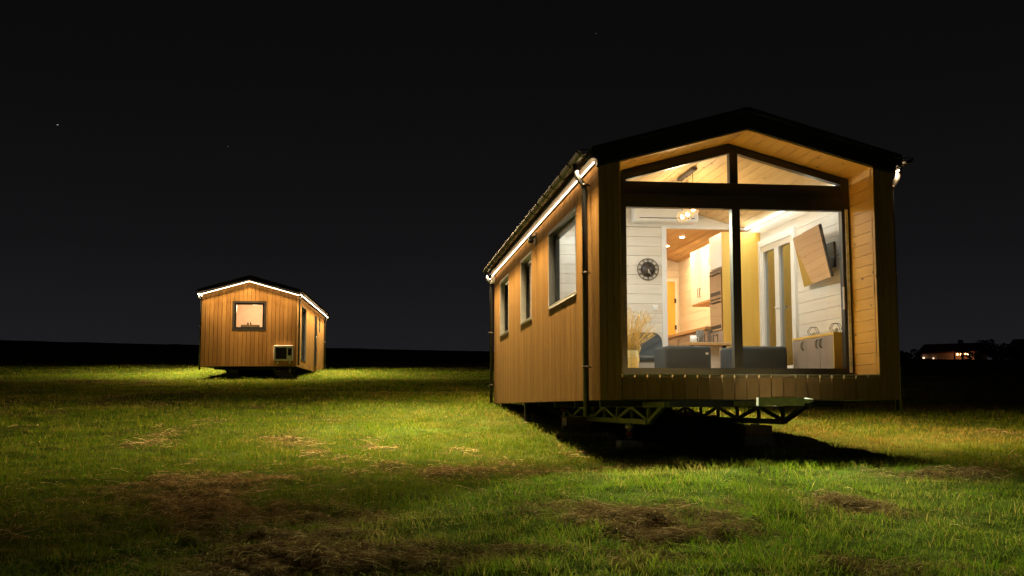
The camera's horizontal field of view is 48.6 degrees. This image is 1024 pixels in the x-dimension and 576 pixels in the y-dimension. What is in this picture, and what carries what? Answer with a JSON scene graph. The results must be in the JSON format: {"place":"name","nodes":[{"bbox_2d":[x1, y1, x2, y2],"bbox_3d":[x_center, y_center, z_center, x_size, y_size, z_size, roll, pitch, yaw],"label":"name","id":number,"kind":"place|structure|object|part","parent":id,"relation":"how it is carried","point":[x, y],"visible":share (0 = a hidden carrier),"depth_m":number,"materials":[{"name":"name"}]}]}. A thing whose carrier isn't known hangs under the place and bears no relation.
{"place":"outdoors","nodes":[
{"label":"outdoors","id":0,"kind":"place"},
{"bbox_2d":[0,340,1023,575],"bbox_3d":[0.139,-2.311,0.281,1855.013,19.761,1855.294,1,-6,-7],"label":"ground","id":1,"kind":"structure","parent":0,"point":[25,351],"depth_m":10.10,"materials":[{"name":"green plant"}]},
{"bbox_2d":[227,369,239,378],"bbox_3d":[-9.572,2.978,39.043,0.420,0.340,0.420,1,-6,-10],"label":"block stack","id":2,"kind":"object","parent":1,"relation":"on","point":[232,373],"visible":0.85,"depth_m":38.86,"materials":[{"name":"grey concrete"}]},
{"bbox_2d":[196,275,329,375],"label":"tiny house","id":3,"kind":"structure","parent":1,"relation":"on","point":[280,314],"depth_m":38.58,"materials":[{"name":"brown wood"}]},
{"bbox_2d":[232,301,266,330],"bbox_3d":[-8.927,0.949,38.583,1.140,1.020,0.083,0,-6,-4],"label":"window","id":4,"kind":"structure","parent":3,"relation":"in","point":[234,308],"depth_m":38.55,"materials":[{"name":"brown metal"}]},
{"bbox_2d":[241,322,259,326],"bbox_3d":[-8.927,1.246,38.704,0.620,0.195,0.100,0,-6,-4],"label":"window tray","id":5,"kind":"object","parent":3,"relation":"on","point":[248,325],"depth_m":38.65,"materials":[{"name":"brown wood"}]},
{"bbox_2d":[274,345,292,363],"bbox_3d":[-7.735,2.253,38.393,0.630,0.615,0.182,0,-6,-4],"label":"air conditioner outdoor unit","id":6,"kind":"object","parent":3,"relation":"attached to","point":[283,352],"visible":1,"depth_m":38.32,"materials":[{"name":"white paint"}]},
{"bbox_2d":[301,306,306,361],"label":"window","id":7,"kind":"structure","parent":3,"relation":"in","point":[304,310],"depth_m":41.38,"materials":[{"name":"glass"}]},
{"bbox_2d":[314,316,316,365],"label":"entrance door","id":8,"kind":"structure","parent":3,"relation":"in","point":[315,332],"depth_m":44.60,"materials":[{"name":"wood"}]},
{"bbox_2d":[279,370,291,377],"bbox_3d":[-7.830,2.978,39.213,0.420,0.306,0.420,1,-6,-14],"label":"block stack","id":9,"kind":"object","parent":1,"relation":"on","point":[286,373],"visible":0.89,"depth_m":39.05,"materials":[{"name":"grey concrete"}]},
{"bbox_2d":[0,401,1023,575],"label":"straw","id":10,"kind":"object","parent":1,"relation":"on","point":[370,555],"visible":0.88,"depth_m":7.55,"materials":[{"name":"plant"}]},
{"bbox_2d":[561,417,591,432],"bbox_3d":[0.906,1.935,15.989,0.400,0.238,0.400,0,-6,0],"label":"block stack","id":11,"kind":"object","parent":1,"relation":"on","point":[581,423],"visible":0.73,"depth_m":15.81,"materials":[{"name":"concrete"}]},
{"bbox_2d":[616,440,642,448],"bbox_3d":[1.360,1.829,13.138,0.266,0.118,0.266,1,-6,-7],"label":"block stack","id":12,"kind":"object","parent":1,"relation":"on","point":[632,443],"visible":0.56,"depth_m":13.02,"materials":[{"name":"concrete"}]},
{"bbox_2d":[483,107,912,437],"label":"tiny house","id":13,"kind":"structure","parent":1,"relation":"on","point":[572,286],"depth_m":12.58,"materials":[{"name":"wood"}]},
{"bbox_2d":[500,273,508,336],"bbox_3d":[-0.059,0.322,20.259,0.183,1.025,1.340,1,-6,-7],"label":"window","id":14,"kind":"structure","parent":13,"relation":"in","point":[504,283],"depth_m":20.85,"materials":[{"name":"metal"}]},
{"bbox_2d":[520,250,531,324],"bbox_3d":[0.293,0.016,17.346,0.183,1.025,1.300,1,-6,-7],"label":"window","id":15,"kind":"structure","parent":13,"relation":"in","point":[525,264],"depth_m":17.92,"materials":[{"name":"metal"}]},
{"bbox_2d":[528,232,536,245],"bbox_3d":[0.287,-0.704,16.302,0.114,0.180,0.120,1,-6,-7],"label":"wall lamp","id":16,"kind":"object","parent":13,"relation":"attached to","point":[532,238],"visible":1,"depth_m":16.26,"materials":[{"name":"brown metal"}]},
{"bbox_2d":[548,206,576,309],"bbox_3d":[0.675,-0.329,14.056,0.151,1.025,2.100,1,-6,-7],"label":"window","id":17,"kind":"structure","parent":13,"relation":"in","point":[554,236],"depth_m":15.01,"materials":[{"name":"metal"}]},
{"bbox_2d":[628,345,640,367],"bbox_3d":[1.337,0.813,12.837,0.200,0.335,0.198,5,-8,-39],"label":"straw basket","id":18,"kind":"object","parent":13,"relation":"on","point":[633,358],"visible":0.56,"depth_m":12.75,"materials":[{"name":"beige wicker"}]},
{"bbox_2d":[627,308,657,349],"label":"dried grass","id":19,"kind":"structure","parent":18,"relation":"in","point":[632,344],"depth_m":12.84,"materials":[{"name":"beige plant"}]},
{"bbox_2d":[628,332,662,362],"bbox_3d":[1.851,0.920,15.429,0.520,0.665,0.619,1,-6,-7],"label":"armchair","id":20,"kind":"object","parent":13,"relation":"on","point":[649,347],"visible":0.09,"depth_m":15.66,"materials":[{"name":"grey fabric"}]},
{"bbox_2d":[637,258,658,279],"bbox_3d":[1.933,-0.265,16.121,0.316,0.316,0.024,1,-6,-7],"label":"wall clock","id":21,"kind":"object","parent":13,"relation":"attached to","point":[647,269],"depth_m":16.12,"materials":[{"name":"brown metal"}]},
{"bbox_2d":[652,305,657,310],"bbox_3d":[2.033,0.284,16.086,0.082,0.082,0.019,1,-6,-7],"label":"light switch","id":22,"kind":"object","parent":13,"relation":"attached to","point":[654,307],"visible":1,"depth_m":16.08,"materials":[{"name":"white paint"}]},
{"bbox_2d":[631,208,697,224],"bbox_3d":[2.172,-1.054,16.142,0.940,0.280,0.215,1,-6,-7],"label":"air conditioner","id":23,"kind":"object","parent":13,"relation":"attached to","point":[650,216],"visible":0.58,"depth_m":16.04,"materials":[{"name":"white paint"}]},
{"bbox_2d":[667,279,677,334],"bbox_3d":[2.462,0.780,19.931,0.920,1.880,0.065,1,-6,-7],"label":"inner door","id":24,"kind":"structure","parent":13,"relation":"in","point":[672,306],"depth_m":20.02,"materials":[{"name":"yellow wood"}]},
{"bbox_2d":[654,346,710,367],"bbox_3d":[2.102,0.915,14.010,0.570,0.375,0.604,1,-6,-7],"label":"pouffe","id":25,"kind":"object","parent":13,"relation":"on","point":[682,356],"visible":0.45,"depth_m":13.73,"materials":[{"name":"grey fabric"}]},
{"bbox_2d":[676,167,698,221],"bbox_3d":[2.204,-1.150,14.272,0.152,0.604,0.700,1,-6,-7],"label":"pendant lamp","id":26,"kind":"object","parent":13,"relation":"hanging from","point":[685,175],"visible":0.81,"depth_m":14.23,"materials":[{"name":"glass"}]},
{"bbox_2d":[668,326,711,345],"bbox_3d":[2.911,1.095,17.692,0.625,0.783,2.890,1,-6,-7],"label":"kitchen counter","id":27,"kind":"object","parent":13,"relation":"on","point":[677,339],"visible":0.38,"depth_m":17.37,"materials":[{"name":"brown wood"}]},
{"bbox_2d":[669,337,680,345],"bbox_3d":[2.582,1.122,18.014,0.048,0.660,0.710,1,-6,-7],"label":"cabinet door","id":28,"kind":"structure","parent":27,"relation":"in","point":[674,341],"depth_m":18.00,"materials":[{"name":"beige laminate"}]},
{"bbox_2d":[681,334,693,343],"bbox_3d":[2.668,1.048,17.303,0.048,0.660,0.710,1,-6,-7],"label":"cabinet door","id":29,"kind":"structure","parent":27,"relation":"in","point":[684,339],"depth_m":17.42,"materials":[{"name":"beige laminate"}]},
{"bbox_2d":[694,330,708,341],"bbox_3d":[2.754,0.973,16.592,0.048,0.660,0.710,1,-6,-7],"label":"cabinet door","id":30,"kind":"structure","parent":27,"relation":"in","point":[706,333],"depth_m":16.32,"materials":[{"name":"beige laminate"}]},
{"bbox_2d":[691,244,710,306],"bbox_3d":[3.088,-0.205,17.161,0.419,0.858,1.510,1,-6,-7],"label":"wall cupboard","id":31,"kind":"object","parent":13,"relation":"attached to","point":[700,278],"depth_m":17.36,"materials":[{"name":"laminate"}]},
{"bbox_2d":[691,249,700,304],"bbox_3d":[2.844,-0.167,17.636,0.048,0.825,0.495,1,-6,-7],"label":"cabinet door","id":32,"kind":"structure","parent":31,"relation":"in","point":[695,256],"depth_m":17.63,"materials":[{"name":"white paint"}]},
{"bbox_2d":[699,244,709,301],"bbox_3d":[2.904,-0.219,17.140,0.048,0.825,0.490,1,-6,-7],"label":"cabinet door","id":33,"kind":"structure","parent":31,"relation":"in","point":[704,290],"depth_m":17.14,"materials":[{"name":"white paint"}]},
{"bbox_2d":[679,342,731,348],"bbox_3d":[2.623,0.994,15.333,0.610,0.493,0.500,1,-6,-7],"label":"dining table","id":34,"kind":"object","parent":13,"relation":"on","point":[723,344],"visible":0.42,"depth_m":15.13,"materials":[{"name":"brown wood"}]},
{"bbox_2d":[690,335,698,341],"bbox_3d":[2.462,0.691,15.295,0.125,0.100,0.089,1,-6,-7],"label":"mug","id":35,"kind":"object","parent":34,"relation":"on","point":[693,338],"visible":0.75,"depth_m":15.26,"materials":[{"name":"white ceramic"}]},
{"bbox_2d":[696,330,703,341],"bbox_3d":[2.543,0.659,15.358,0.100,0.175,0.098,1,-6,-7],"label":"canister","id":36,"kind":"object","parent":34,"relation":"on","point":[700,334],"visible":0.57,"depth_m":15.32,"materials":[{"name":"metal"}]},
{"bbox_2d":[709,346,719,367],"bbox_3d":[2.635,1.017,15.393,0.270,0.442,0.340,1,-6,-7],"label":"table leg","id":37,"kind":"object","parent":13,"relation":"on","point":[715,359],"visible":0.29,"depth_m":15.24,"materials":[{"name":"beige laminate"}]},
{"bbox_2d":[709,232,759,367],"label":"oven tower","id":38,"kind":"structure","parent":13,"relation":"on","point":[720,291],"depth_m":15.79,"materials":[{"name":"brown wood"}]},
{"bbox_2d":[709,233,721,270],"bbox_3d":[2.878,-0.512,16.094,0.052,0.470,0.570,1,-6,-7],"label":"cabinet door","id":39,"kind":"structure","parent":38,"relation":"in","point":[715,242],"depth_m":16.08,"materials":[{"name":"white paint"}]},
{"bbox_2d":[620,144,854,374],"bbox_3d":[2.444,-0.333,12.506,2.672,2.603,0.135,1,-6,-7],"label":"window frame","id":40,"kind":"structure","parent":13,"relation":"in","point":[732,196],"depth_m":12.53,"materials":[{"name":"metal"}]},
{"bbox_2d":[720,346,786,367],"bbox_3d":[3.003,0.926,14.120,0.675,0.374,0.600,1,-6,-7],"label":"pouffe","id":41,"kind":"object","parent":13,"relation":"on","point":[764,356],"visible":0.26,"depth_m":13.85,"materials":[{"name":"grey fabric"}]},
{"bbox_2d":[758,227,798,367],"bbox_3d":[3.564,0.247,15.095,0.155,1.930,1.370,1,-6,-7],"label":"french door","id":42,"kind":"structure","parent":13,"relation":"in","point":[777,256],"depth_m":15.05,"materials":[{"name":"white paint"}]},
{"bbox_2d":[793,224,839,286],"bbox_3d":[3.604,-0.381,13.447,0.300,0.616,1.263,1,-6,-7],"label":"television","id":43,"kind":"object","parent":13,"relation":"attached to","point":[816,255],"visible":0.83,"depth_m":13.37,"materials":[{"name":"brown metal"}]},
{"bbox_2d":[792,332,842,368],"bbox_3d":[3.624,0.794,13.318,0.254,0.468,1.280,1,-6,-7],"label":"sideboard","id":44,"kind":"object","parent":13,"relation":"on","point":[825,350],"visible":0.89,"depth_m":13.11,"materials":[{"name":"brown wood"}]},
{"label":"cabinet door","id":45,"kind":"part","parent":44,"relation":"part of","materials":[{"name":"beige laminate"}]},
{"bbox_2d":[807,327,818,335],"bbox_3d":[3.607,0.528,13.587,0.130,0.113,0.066,1,-6,-7],"label":"wire ornament","id":46,"kind":"object","parent":44,"relation":"on","point":[812,333],"visible":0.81,"depth_m":13.57,"materials":[{"name":"white paint"}]},
{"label":"cabinet door","id":47,"kind":"part","parent":44,"relation":"part of","materials":[{"name":"beige laminate"}]},
{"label":"cabinet door","id":48,"kind":"part","parent":44,"relation":"part of","materials":[{"name":"beige laminate"}]},
{"bbox_2d":[829,323,841,331],"bbox_3d":[3.687,0.458,12.926,0.130,0.113,0.066,1,-6,-7],"label":"wire ornament","id":49,"kind":"object","parent":44,"relation":"on","point":[836,330],"visible":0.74,"depth_m":12.90,"materials":[{"name":"white paint"}]},
{"bbox_2d":[737,425,774,446],"bbox_3d":[2.893,1.756,13.463,0.360,0.258,0.360,0,-6,-2],"label":"block stack","id":50,"kind":"object","parent":1,"relation":"on","point":[750,434],"visible":0.87,"depth_m":13.31,"materials":[{"name":"concrete"}]},
{"bbox_2d":[900,349,921,358],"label":"bush","id":51,"kind":"object","parent":1,"relation":"on","point":[905,355],"visible":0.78,"depth_m":140.95,"materials":[{"name":"green plant"}]},
{"bbox_2d":[916,340,986,359],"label":"farmhouse","id":52,"kind":"object","parent":1,"relation":"on","point":[941,351],"visible":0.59,"depth_m":191.38,"materials":[{"name":"paint"}]},
{"bbox_2d":[960,339,1008,359],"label":"bush","id":53,"kind":"object","parent":1,"relation":"on","point":[985,344],"visible":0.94,"depth_m":138.71,"materials":[{"name":"green plant"}]},
{"bbox_2d":[986,344,1013,359],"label":"bush","id":54,"kind":"object","parent":1,"relation":"on","point":[993,351],"visible":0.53,"depth_m":138.56,"materials":[{"name":"green plant"}]},
{"bbox_2d":[1009,339,1023,359],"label":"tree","id":55,"kind":"object","parent":1,"relation":"on","point":[1017,342],"visible":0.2,"depth_m":197.96,"materials":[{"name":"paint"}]},
{"bbox_2d":[0,0,1023,359],"label":"sky","id":56,"kind":"structure","parent":0,"point":[379,155],"materials":[{"name":"black"}]}
]}

